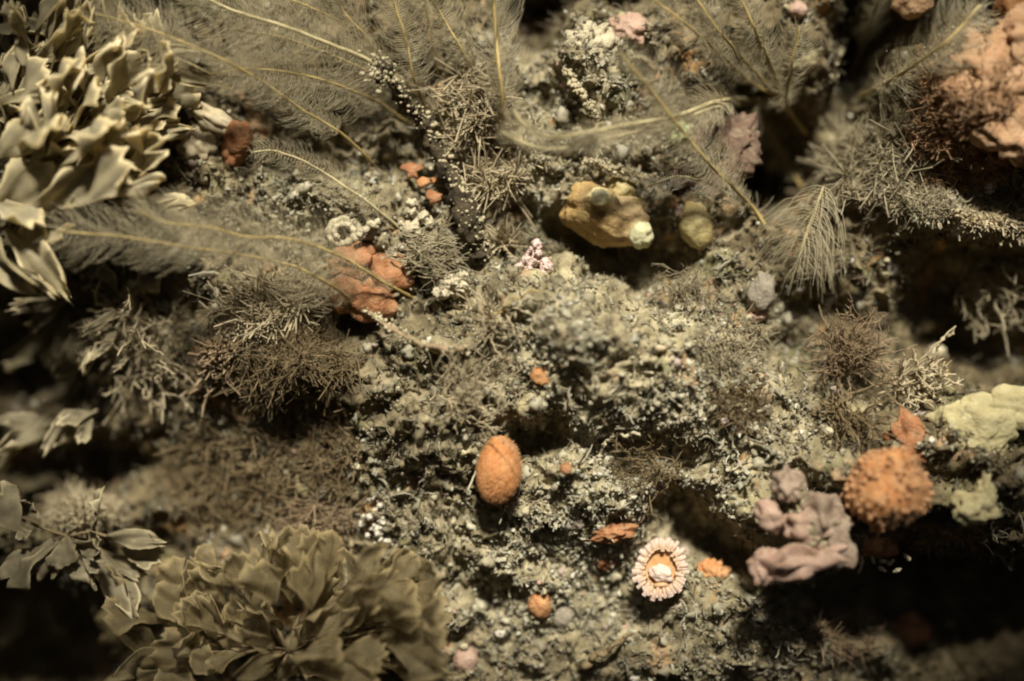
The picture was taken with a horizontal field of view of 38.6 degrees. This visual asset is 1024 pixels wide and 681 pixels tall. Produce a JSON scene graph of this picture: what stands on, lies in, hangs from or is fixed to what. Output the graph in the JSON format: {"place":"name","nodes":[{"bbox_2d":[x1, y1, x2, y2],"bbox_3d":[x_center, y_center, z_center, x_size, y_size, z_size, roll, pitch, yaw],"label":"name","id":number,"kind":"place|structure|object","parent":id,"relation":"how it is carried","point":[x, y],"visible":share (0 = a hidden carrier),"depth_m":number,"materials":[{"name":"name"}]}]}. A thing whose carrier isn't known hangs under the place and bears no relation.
{"place":"outdoors","nodes":[
{"label":"outdoors","id":0,"kind":"place"},
{"bbox_2d":[0,0,1023,680],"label":"rock face","id":1,"kind":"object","parent":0,"point":[962,642],"visible":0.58,"depth_m":29.92},
{"bbox_2d":[0,401,97,470],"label":"leafy bryozoan","id":2,"kind":"object","parent":1,"relation":"on","point":[53,431],"visible":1,"depth_m":30.71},
{"bbox_2d":[0,294,129,384],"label":"leafy bryozoan","id":3,"kind":"object","parent":1,"relation":"on","point":[34,345],"visible":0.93,"depth_m":30.91,"materials":[{"name":"plant"}]},
{"bbox_2d":[34,471,128,549],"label":"pale tuft","id":4,"kind":"object","parent":1,"relation":"on","point":[75,510],"visible":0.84,"depth_m":30.58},
{"bbox_2d":[0,480,167,646],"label":"leafy bryozoan","id":5,"kind":"object","parent":1,"relation":"attached to","point":[142,550],"visible":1,"depth_m":29.11,"materials":[{"name":"plant"}]},
{"bbox_2d":[0,0,231,305],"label":"leafy bryozoan","id":6,"kind":"object","parent":1,"relation":"on","point":[118,133],"visible":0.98,"depth_m":28.02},
{"bbox_2d":[68,273,163,365],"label":"forked tuft","id":7,"kind":"object","parent":1,"relation":"on","point":[132,304],"visible":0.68,"depth_m":30.25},
{"bbox_2d":[94,242,160,298],"bbox_3d":[-7.841,-1.413,29.852,1.386,1.135,0.720,0,0,29],"label":"leafy bryozoan","id":8,"kind":"object","parent":1,"relation":"on","point":[143,283],"visible":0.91,"depth_m":29.86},
{"bbox_2d":[72,297,194,424],"bbox_3d":[-7.430,0.418,30.238,3.146,2.741,2.141,0,0,-24],"label":"forked tuft","id":9,"kind":"object","parent":1,"relation":"on","point":[158,351],"visible":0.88,"depth_m":30.19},
{"bbox_2d":[35,196,353,310],"bbox_3d":[-5.815,-1.620,28.101,6.653,2.300,1.738,0,0,-18],"label":"hydroid plume","id":10,"kind":"object","parent":1,"relation":"on","point":[337,290],"visible":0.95,"depth_m":27.74,"materials":[{"name":"plant"}]},
{"bbox_2d":[175,101,253,166],"bbox_3d":[-6.030,-4.158,29.653,1.575,1.318,0.753,0,0,0],"label":"orange lump","id":11,"kind":"object","parent":1,"relation":"on","point":[212,127],"visible":0.99,"depth_m":29.43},
{"bbox_2d":[186,322,248,416],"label":"pale tuft","id":12,"kind":"object","parent":1,"relation":"on","point":[212,360],"visible":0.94,"depth_m":29.35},
{"bbox_2d":[141,397,304,548],"bbox_3d":[-6.032,2.792,30.705,4.048,3.263,1.737,0,0,13],"label":"brown tuft","id":13,"kind":"object","parent":1,"relation":"on","point":[244,472],"visible":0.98,"depth_m":30.73,"materials":[{"name":"plant"}]},
{"bbox_2d":[80,0,378,168],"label":"hydroid plume","id":14,"kind":"object","parent":1,"relation":"on","point":[222,59],"visible":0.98,"depth_m":28.16,"materials":[{"name":"plant"}]},
{"bbox_2d":[182,259,333,347],"bbox_3d":[-4.999,-0.686,29.216,3.350,2.125,2.174,0,0,0],"label":"pale tuft","id":15,"kind":"object","parent":1,"relation":"on","point":[260,302],"visible":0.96,"depth_m":28.95,"materials":[{"name":"plant"}]},
{"bbox_2d":[115,184,414,298],"bbox_3d":[-4.583,-1.887,28.087,5.910,2.131,1.422,0,0,-17],"label":"hydroid plume","id":16,"kind":"object","parent":1,"relation":"on","point":[360,266],"visible":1,"depth_m":27.79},
{"bbox_2d":[94,523,458,680],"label":"leafy bryozoan","id":17,"kind":"object","parent":1,"relation":"on","point":[304,562],"visible":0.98,"depth_m":28.29,"materials":[{"name":"plant"}]},
{"bbox_2d":[203,299,366,435],"bbox_3d":[-4.599,0.725,29.537,3.047,3.106,3.114,0,0,-31],"label":"brown tuft","id":18,"kind":"object","parent":1,"relation":"on","point":[297,366],"visible":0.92,"depth_m":29.05,"materials":[{"name":"plant"}]},
{"bbox_2d":[166,0,424,94],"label":"hydroid plume","id":19,"kind":"object","parent":1,"relation":"on","point":[304,34],"visible":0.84,"depth_m":28.43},
{"bbox_2d":[249,0,355,41],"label":"hydroid plume","id":20,"kind":"object","parent":1,"relation":"on","point":[315,9],"visible":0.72,"depth_m":28.93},
{"bbox_2d":[198,37,415,126],"bbox_3d":[-3.848,-5.087,28.936,4.590,1.550,1.084,0,0,-26],"label":"hydroid plume","id":21,"kind":"object","parent":1,"relation":"on","point":[337,84],"visible":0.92,"depth_m":28.75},
{"bbox_2d":[251,483,367,551],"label":"tuft","id":22,"kind":"object","parent":1,"relation":"on","point":[315,513],"visible":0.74,"depth_m":29.97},
{"bbox_2d":[215,0,414,100],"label":"hydroid plume","id":23,"kind":"object","parent":1,"relation":"on","point":[295,41],"visible":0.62,"depth_m":28.77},
{"bbox_2d":[243,136,398,228],"bbox_3d":[-3.741,-3.132,28.935,3.030,1.833,0.881,0,0,0],"label":"hydroid plume","id":24,"kind":"object","parent":1,"relation":"on","point":[373,206],"visible":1,"depth_m":28.93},
{"bbox_2d":[278,400,377,505],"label":"brown tuft","id":25,"kind":"object","parent":1,"relation":"on","point":[328,451],"visible":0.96,"depth_m":29.84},
{"bbox_2d":[314,0,385,59],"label":"hydroid plume","id":26,"kind":"object","parent":1,"relation":"on","point":[349,18],"visible":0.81,"depth_m":29.22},
{"bbox_2d":[326,241,413,322],"bbox_3d":[-2.855,-1.170,29.359,1.788,1.635,0.776,0,0,0],"label":"orange sponge","id":27,"kind":"object","parent":1,"relation":"on","point":[372,300],"visible":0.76,"depth_m":29.18},
{"bbox_2d":[325,215,362,246],"bbox_3d":[-3.338,-2.188,29.204,0.798,0.648,0.301,0,0,-5],"label":"coiled tube","id":28,"kind":"object","parent":27,"relation":"on","point":[353,226],"visible":0.81,"depth_m":29.16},
{"bbox_2d":[353,218,380,240],"bbox_3d":[-2.880,-2.197,28.996,0.556,0.470,0.237,0,0,0],"label":"worm tube","id":29,"kind":"object","parent":27,"relation":"on","point":[368,226],"visible":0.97,"depth_m":28.93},
{"bbox_2d":[358,495,390,544],"bbox_3d":[-2.711,3.642,29.677,0.845,1.060,0.313,0,0,0],"label":"white coralline","id":30,"kind":"object","parent":1,"relation":"attached to","point":[378,532],"visible":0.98,"depth_m":29.66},
{"bbox_2d":[368,0,439,115],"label":"hydroid plume","id":31,"kind":"object","parent":1,"relation":"on","point":[411,67],"visible":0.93,"depth_m":28.97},
{"bbox_2d":[399,162,425,179],"bbox_3d":[-2.035,-3.437,29.573,0.562,0.397,0.139,10,-15,3],"label":"shell flake","id":32,"kind":"object","parent":1,"relation":"attached to","point":[412,169],"visible":1,"depth_m":29.56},
{"bbox_2d":[362,307,469,356],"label":"crusted twig","id":33,"kind":"object","parent":1,"relation":"on","point":[423,344],"visible":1,"depth_m":28.11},
{"bbox_2d":[397,198,434,240],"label":"white lumps","id":34,"kind":"object","parent":1,"relation":"on","point":[423,216],"visible":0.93,"depth_m":29.22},
{"bbox_2d":[400,0,446,73],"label":"hydroid plume","id":35,"kind":"object","parent":1,"relation":"on","point":[432,47],"visible":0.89,"depth_m":29.21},
{"bbox_2d":[357,46,494,261],"bbox_3d":[-1.718,-3.635,28.934,2.766,4.178,1.192,0,0,-13],"label":"dead stalk","id":36,"kind":"object","parent":1,"relation":"on","point":[463,205],"visible":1,"depth_m":28.83,"materials":[{"name":"brown plant"}]},
{"bbox_2d":[415,177,439,187],"bbox_3d":[-1.678,-3.197,29.507,0.541,0.242,0.181,0,0,-15],"label":"shell flake","id":37,"kind":"object","parent":1,"relation":"on","point":[422,182],"visible":0.97,"depth_m":29.47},
{"bbox_2d":[390,216,476,288],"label":"tuft","id":38,"kind":"object","parent":1,"relation":"on","point":[433,245],"visible":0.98,"depth_m":28.92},
{"bbox_2d":[424,189,442,204],"bbox_3d":[-1.587,-2.863,29.258,0.398,0.306,0.137,26,-9,13],"label":"shell flake","id":39,"kind":"object","parent":1,"relation":"on","point":[433,197],"visible":1,"depth_m":29.23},
{"bbox_2d":[400,0,478,74],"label":"hydroid plume","id":40,"kind":"object","parent":1,"relation":"on","point":[451,33],"visible":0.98,"depth_m":28.95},
{"bbox_2d":[431,270,469,299],"bbox_3d":[-1.217,-1.095,28.860,0.794,0.588,0.460,0,0,0],"label":"barnacle ball","id":41,"kind":"object","parent":1,"relation":"attached to","point":[447,287],"visible":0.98,"depth_m":28.77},
{"bbox_2d":[453,646,478,672],"bbox_3d":[-0.951,6.543,30.042,0.530,0.594,0.496,0,0,0],"label":"pink ball","id":42,"kind":"object","parent":1,"relation":"on","point":[464,661],"visible":0.98,"depth_m":29.85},
{"bbox_2d":[411,34,522,186],"bbox_3d":[-0.758,-4.556,29.513,2.519,3.000,2.286,0,0,0],"label":"curly tuft","id":43,"kind":"object","parent":1,"relation":"on","point":[453,136],"visible":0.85,"depth_m":29.25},
{"bbox_2d":[424,334,532,450],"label":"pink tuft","id":44,"kind":"object","parent":1,"relation":"on","point":[470,385],"visible":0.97,"depth_m":28.13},
{"bbox_2d":[445,338,529,409],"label":"seaweed","id":45,"kind":"object","parent":1,"relation":"on","point":[494,367],"visible":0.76,"depth_m":28.43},
{"bbox_2d":[435,131,543,226],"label":"curly tuft","id":46,"kind":"object","parent":1,"relation":"on","point":[501,158],"visible":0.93,"depth_m":29.37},
{"bbox_2d":[456,285,534,357],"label":"grey tuft","id":47,"kind":"object","parent":1,"relation":"on","point":[494,321],"visible":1,"depth_m":28.14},
{"bbox_2d":[490,284,550,317],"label":"fine twig","id":48,"kind":"object","parent":47,"relation":"on","point":[519,298],"visible":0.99,"depth_m":27.91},
{"bbox_2d":[475,435,522,505],"bbox_3d":[-0.258,2.532,28.483,0.935,1.379,0.893,6,0,0],"label":"orange sponge","id":49,"kind":"object","parent":1,"relation":"on","point":[498,468],"visible":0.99,"depth_m":28.21},
{"bbox_2d":[468,0,530,150],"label":"hydroid plume","id":50,"kind":"object","parent":1,"relation":"on","point":[496,49],"visible":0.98,"depth_m":28.47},
{"bbox_2d":[484,214,531,255],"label":"pale tuft","id":51,"kind":"object","parent":1,"relation":"on","point":[505,240],"visible":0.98,"depth_m":29.33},
{"bbox_2d":[0,0,1023,680],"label":"silt","id":52,"kind":"object","parent":1,"relation":"on","point":[592,342],"visible":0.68,"depth_m":29.47,"materials":[{"name":"sand"}]},
{"bbox_2d":[0,0,1023,680],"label":"turf","id":53,"kind":"structure","parent":1,"relation":"on","point":[162,300],"depth_m":30.04,"materials":[{"name":"plant"}]},
{"bbox_2d":[579,156,659,186],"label":"beaded branch","id":54,"kind":"object","parent":53,"relation":"on","point":[614,169],"visible":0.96,"depth_m":29.20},
{"bbox_2d":[677,0,782,100],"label":"hydroid plume","id":55,"kind":"object","parent":53,"relation":"on","point":[740,55],"visible":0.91,"depth_m":28.72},
{"bbox_2d":[891,0,933,19],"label":"orange sponge","id":56,"kind":"object","parent":53,"relation":"on","point":[909,9],"visible":0.99,"depth_m":29.49},
{"bbox_2d":[0,0,1023,680],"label":"rubble","id":57,"kind":"object","parent":1,"relation":"on","point":[564,118],"visible":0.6,"depth_m":29.39,"materials":[{"name":"stone"}]},
{"bbox_2d":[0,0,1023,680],"bbox_3d":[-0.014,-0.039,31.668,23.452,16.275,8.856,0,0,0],"label":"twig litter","id":58,"kind":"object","parent":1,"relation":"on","point":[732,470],"visible":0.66,"depth_m":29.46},
{"bbox_2d":[0,0,1023,680],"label":"fuzz","id":59,"kind":"object","parent":1,"relation":"on","point":[600,348],"visible":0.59,"depth_m":29.53,"materials":[{"name":"plant"}]},
{"bbox_2d":[515,238,553,273],"bbox_3d":[0.425,-1.573,28.889,0.804,0.896,0.374,0,0,0],"label":"pink coralline","id":60,"kind":"object","parent":1,"relation":"on","point":[530,258],"visible":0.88,"depth_m":28.87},
{"bbox_2d":[528,592,551,617],"bbox_3d":[0.568,5.355,29.776,0.503,0.593,0.507,0,0,0],"label":"orange ball","id":61,"kind":"object","parent":1,"relation":"on","point":[539,605],"visible":0.92,"depth_m":29.61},
{"bbox_2d":[530,366,552,386],"bbox_3d":[0.626,0.661,28.267,0.560,0.485,0.309,0,0,0],"label":"orange patch","id":62,"kind":"object","parent":1,"relation":"on","point":[538,376],"visible":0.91,"depth_m":28.16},
{"bbox_2d":[552,604,573,628],"bbox_3d":[1.037,5.659,30.041,0.483,0.532,0.402,0,0,0],"label":"grey ball","id":63,"kind":"object","parent":1,"relation":"on","point":[563,616],"visible":0.97,"depth_m":29.88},
{"bbox_2d":[562,67,597,121],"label":"crusted branch","id":64,"kind":"object","parent":1,"relation":"on","point":[578,89],"visible":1,"depth_m":29.00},
{"bbox_2d":[563,19,620,63],"bbox_3d":[1.601,-5.989,29.419,1.173,1.033,0.628,0,0,0],"label":"pale crust","id":65,"kind":"object","parent":1,"relation":"on","point":[604,37],"visible":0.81,"depth_m":29.23},
{"bbox_2d":[176,0,1020,680],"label":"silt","id":66,"kind":"object","parent":1,"relation":"on","point":[590,176],"visible":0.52,"depth_m":29.51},
{"bbox_2d":[559,181,653,249],"bbox_3d":[1.905,-2.511,29.535,1.726,1.384,1.539,0,0,-24],"label":"sea squirt","id":67,"kind":"object","parent":1,"relation":"on","point":[593,213],"visible":0.98,"depth_m":29.15},
{"bbox_2d":[596,557,617,570],"bbox_3d":[1.906,4.438,29.791,0.498,0.517,0.275,0,0,0],"label":"orange crust","id":68,"kind":"object","parent":1,"relation":"on","point":[604,563],"visible":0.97,"depth_m":29.72},
{"bbox_2d":[581,631,633,670],"bbox_3d":[1.910,6.275,29.489,1.073,0.838,0.304,0,0,16],"label":"bare splinter","id":69,"kind":"object","parent":1,"relation":"on","point":[589,663],"visible":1,"depth_m":29.43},
{"bbox_2d":[590,520,638,543],"bbox_3d":[2.037,3.824,29.220,1.043,0.437,0.480,-12,0,0],"label":"orange crust","id":70,"kind":"object","parent":1,"relation":"on","point":[616,531],"visible":0.99,"depth_m":29.10},
{"bbox_2d":[596,429,639,457],"bbox_3d":[2.049,2.024,28.711,0.998,0.618,0.264,0,0,38],"label":"curved tube","id":71,"kind":"object","parent":1,"relation":"on","point":[604,443],"visible":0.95,"depth_m":28.71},
{"bbox_2d":[605,176,635,196],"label":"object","id":72,"kind":"object","parent":1,"relation":"on","point":[621,186],"visible":0.61,"depth_m":29.37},
{"bbox_2d":[608,11,650,47],"bbox_3d":[2.393,-6.299,29.643,0.898,0.738,0.589,0,0,0],"label":"pale crust","id":73,"kind":"object","parent":1,"relation":"on","point":[629,24],"visible":0.88,"depth_m":29.45},
{"bbox_2d":[488,91,780,164],"bbox_3d":[3.075,-4.271,28.906,7.410,1.911,2.086,0,0,-39],"label":"hydroid plume","id":74,"kind":"object","parent":1,"relation":"on","point":[544,148],"visible":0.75,"depth_m":27.59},
{"bbox_2d":[497,79,781,159],"bbox_3d":[3.114,-4.321,28.792,7.066,1.835,1.982,0,0,-35],"label":"hydroid plume","id":75,"kind":"object","parent":1,"relation":"on","point":[732,99],"visible":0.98,"depth_m":27.75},
{"bbox_2d":[595,431,686,524],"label":"brown tuft","id":76,"kind":"object","parent":1,"relation":"on","point":[656,470],"visible":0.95,"depth_m":28.91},
{"bbox_2d":[632,536,688,600],"bbox_3d":[2.987,4.587,29.412,1.134,1.305,0.814,8,-7,6],"label":"cup coral","id":77,"kind":"object","parent":1,"relation":"on","point":[660,571],"visible":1,"depth_m":29.09},
{"bbox_2d":[631,261,727,323],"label":"grey tuft","id":78,"kind":"object","parent":1,"relation":"on","point":[680,287],"visible":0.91,"depth_m":29.12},
{"bbox_2d":[605,36,765,224],"bbox_3d":[3.542,-4.000,28.224,4.249,3.336,0.943,0,0,-33],"label":"hydroid plume","id":79,"kind":"object","parent":1,"relation":"on","point":[714,169],"visible":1,"depth_m":28.03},
{"bbox_2d":[665,121,690,145],"bbox_3d":[3.186,-4.010,28.133,0.508,0.548,0.388,0,0,0],"label":"green speck","id":80,"kind":"object","parent":79,"relation":"attached to","point":[681,139],"visible":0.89,"depth_m":28.04},
{"bbox_2d":[678,201,713,249],"bbox_3d":[3.744,-2.337,29.644,0.744,1.019,0.621,-14,0,0],"label":"sea squirt","id":81,"kind":"object","parent":1,"relation":"on","point":[696,224],"visible":0.98,"depth_m":29.43},
{"bbox_2d":[638,161,763,217],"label":"hydroid plume","id":82,"kind":"object","parent":1,"relation":"on","point":[724,191],"visible":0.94,"depth_m":28.83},
{"bbox_2d":[633,0,778,99],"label":"hydroid plume","id":83,"kind":"object","parent":1,"relation":"attached to","point":[691,29],"visible":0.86,"depth_m":28.39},
{"bbox_2d":[696,557,731,578],"bbox_3d":[4.085,4.713,29.768,0.670,0.589,0.518,0,0,27],"label":"orange crust","id":84,"kind":"object","parent":1,"relation":"on","point":[709,567],"visible":0.84,"depth_m":29.67},
{"bbox_2d":[671,97,762,197],"bbox_3d":[4.112,-3.914,29.802,2.023,2.241,0.344,0,0,1],"label":"maroon crust","id":85,"kind":"object","parent":1,"relation":"attached to","point":[741,128],"visible":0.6,"depth_m":29.76},
{"bbox_2d":[681,303,784,392],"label":"grey tuft","id":86,"kind":"object","parent":1,"relation":"on","point":[755,346],"visible":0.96,"depth_m":28.55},
{"bbox_2d":[696,362,784,440],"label":"brown tuft","id":87,"kind":"object","parent":1,"relation":"on","point":[745,387],"visible":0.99,"depth_m":28.35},
{"bbox_2d":[716,0,789,101],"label":"hydroid plume","id":88,"kind":"object","parent":1,"relation":"on","point":[764,51],"visible":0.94,"depth_m":28.84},
{"bbox_2d":[746,272,774,311],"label":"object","id":89,"kind":"object","parent":1,"relation":"on","point":[761,294],"visible":1,"depth_m":29.26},
{"bbox_2d":[760,161,777,208],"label":"hydroid plume","id":90,"kind":"object","parent":1,"relation":"on","point":[766,186],"visible":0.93,"depth_m":33.65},
{"bbox_2d":[749,95,803,187],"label":"hydroid plume","id":91,"kind":"object","parent":1,"relation":"on","point":[773,138],"visible":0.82,"depth_m":32.14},
{"bbox_2d":[764,16,823,135],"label":"hydroid plume","id":92,"kind":"object","parent":1,"relation":"on","point":[787,104],"visible":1,"depth_m":29.26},
{"bbox_2d":[788,0,807,18],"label":"pebble","id":93,"kind":"object","parent":1,"relation":"on","point":[798,9],"visible":0.97,"depth_m":29.89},
{"bbox_2d":[751,185,845,297],"bbox_3d":[5.779,-1.928,29.614,1.954,2.358,1.593,0,0,0],"label":"hydroid plume","id":94,"kind":"object","parent":1,"relation":"on","point":[800,259],"visible":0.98,"depth_m":29.30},
{"bbox_2d":[747,464,857,586],"bbox_3d":[5.468,3.482,27.564,2.098,2.308,0.698,0,0,0],"label":"pink sponge","id":95,"kind":"object","parent":1,"relation":"on","point":[786,563],"visible":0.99,"depth_m":27.49},
{"bbox_2d":[826,7,860,99],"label":"crusted twig","id":96,"kind":"object","parent":1,"relation":"on","point":[834,76],"visible":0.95,"depth_m":31.11,"materials":[{"name":"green plant"}]},
{"bbox_2d":[796,603,891,674],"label":"peach tuft","id":97,"kind":"object","parent":1,"relation":"on","point":[854,629],"visible":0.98,"depth_m":30.21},
{"bbox_2d":[809,361,897,453],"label":"brown tuft","id":98,"kind":"object","parent":1,"relation":"on","point":[854,419],"visible":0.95,"depth_m":28.48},
{"bbox_2d":[790,290,917,410],"bbox_3d":[6.824,0.253,28.703,2.561,2.494,2.194,0,0,0],"label":"tuft","id":99,"kind":"object","parent":1,"relation":"on","point":[851,360],"visible":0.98,"depth_m":29.00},
{"bbox_2d":[849,0,891,78],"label":"hydroid plume","id":100,"kind":"object","parent":1,"relation":"on","point":[872,22],"visible":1,"depth_m":31.14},
{"bbox_2d":[797,98,962,217],"bbox_3d":[7.228,-3.561,29.789,4.055,3.085,2.313,0,0,42],"label":"curly tuft","id":101,"kind":"object","parent":1,"relation":"on","point":[837,152],"visible":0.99,"depth_m":29.50,"materials":[{"name":"plant"}]},
{"bbox_2d":[857,535,910,574],"bbox_3d":[7.267,4.200,28.820,1.152,0.798,0.641,0,0,0],"label":"orange sponge","id":102,"kind":"object","parent":1,"relation":"on","point":[881,547],"visible":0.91,"depth_m":28.66},
{"bbox_2d":[840,445,934,533],"bbox_3d":[7.114,2.813,27.597,1.766,1.701,1.323,0,0,0],"label":"orange anemone","id":103,"kind":"object","parent":1,"relation":"on","point":[885,489],"visible":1,"depth_m":27.30},
{"bbox_2d":[884,261,899,275],"bbox_3d":[7.824,-1.514,30.234,0.438,0.334,0.343,-44,0,0],"label":"pebble","id":104,"kind":"object","parent":1,"relation":"on","point":[891,268],"visible":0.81,"depth_m":30.10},
{"bbox_2d":[882,406,928,469],"bbox_3d":[7.721,1.922,28.426,0.891,1.335,0.505,-20,0,0],"label":"orange sponge","id":105,"kind":"object","parent":1,"relation":"on","point":[907,429],"visible":0.73,"depth_m":28.30},
{"bbox_2d":[886,612,932,645],"bbox_3d":[8.706,6.548,32.328,1.340,1.071,0.721,0,0,0],"label":"orange crust","id":106,"kind":"object","parent":1,"relation":"on","point":[911,628],"visible":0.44,"depth_m":32.14},
{"bbox_2d":[868,181,965,229],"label":"grey tuft","id":107,"kind":"object","parent":1,"relation":"on","point":[932,198],"visible":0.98,"depth_m":28.95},
{"bbox_2d":[872,326,963,410],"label":"brown tuft","id":108,"kind":"object","parent":1,"relation":"on","point":[923,389],"visible":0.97,"depth_m":29.10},
{"bbox_2d":[917,320,933,331],"bbox_3d":[8.930,-0.325,31.577,0.364,0.275,0.344,-10,0,0],"label":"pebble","id":109,"kind":"object","parent":1,"relation":"on","point":[926,325],"visible":0.98,"depth_m":31.45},
{"bbox_2d":[858,0,1000,111],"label":"hydroid plume","id":110,"kind":"object","parent":1,"relation":"on","point":[888,80],"visible":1,"depth_m":27.96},
{"bbox_2d":[898,101,1023,196],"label":"peach tuft","id":111,"kind":"object","parent":1,"relation":"on","point":[942,148],"visible":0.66,"depth_m":28.90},
{"bbox_2d":[906,13,1023,174],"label":"peach tuft","id":112,"kind":"object","parent":1,"relation":"on","point":[974,100],"visible":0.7,"depth_m":27.99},
{"bbox_2d":[924,384,1023,457],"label":"yellow sponge","id":113,"kind":"object","parent":1,"relation":"on","point":[994,417],"visible":0.96,"depth_m":28.22},
{"bbox_2d":[949,473,1002,526],"bbox_3d":[8.804,3.014,27.724,1.001,1.028,0.530,0,0,0],"label":"yellow sponge","id":114,"kind":"object","parent":1,"relation":"on","point":[977,506],"visible":1,"depth_m":27.63},
{"bbox_2d":[931,197,1023,249],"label":"pale tuft","id":115,"kind":"object","parent":1,"relation":"on","point":[997,228],"visible":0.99,"depth_m":29.02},
{"bbox_2d":[937,1,1023,166],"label":"peach cushion","id":116,"kind":"object","parent":1,"relation":"on","point":[1006,36],"visible":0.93,"depth_m":27.73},
{"bbox_2d":[953,254,1023,356],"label":"grey tuft","id":117,"kind":"object","parent":1,"relation":"on","point":[1011,290],"visible":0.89,"depth_m":30.72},
{"bbox_2d":[990,0,1023,19],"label":"orange sponge","id":118,"kind":"object","parent":1,"relation":"on","point":[1005,6],"visible":0.38,"depth_m":28.91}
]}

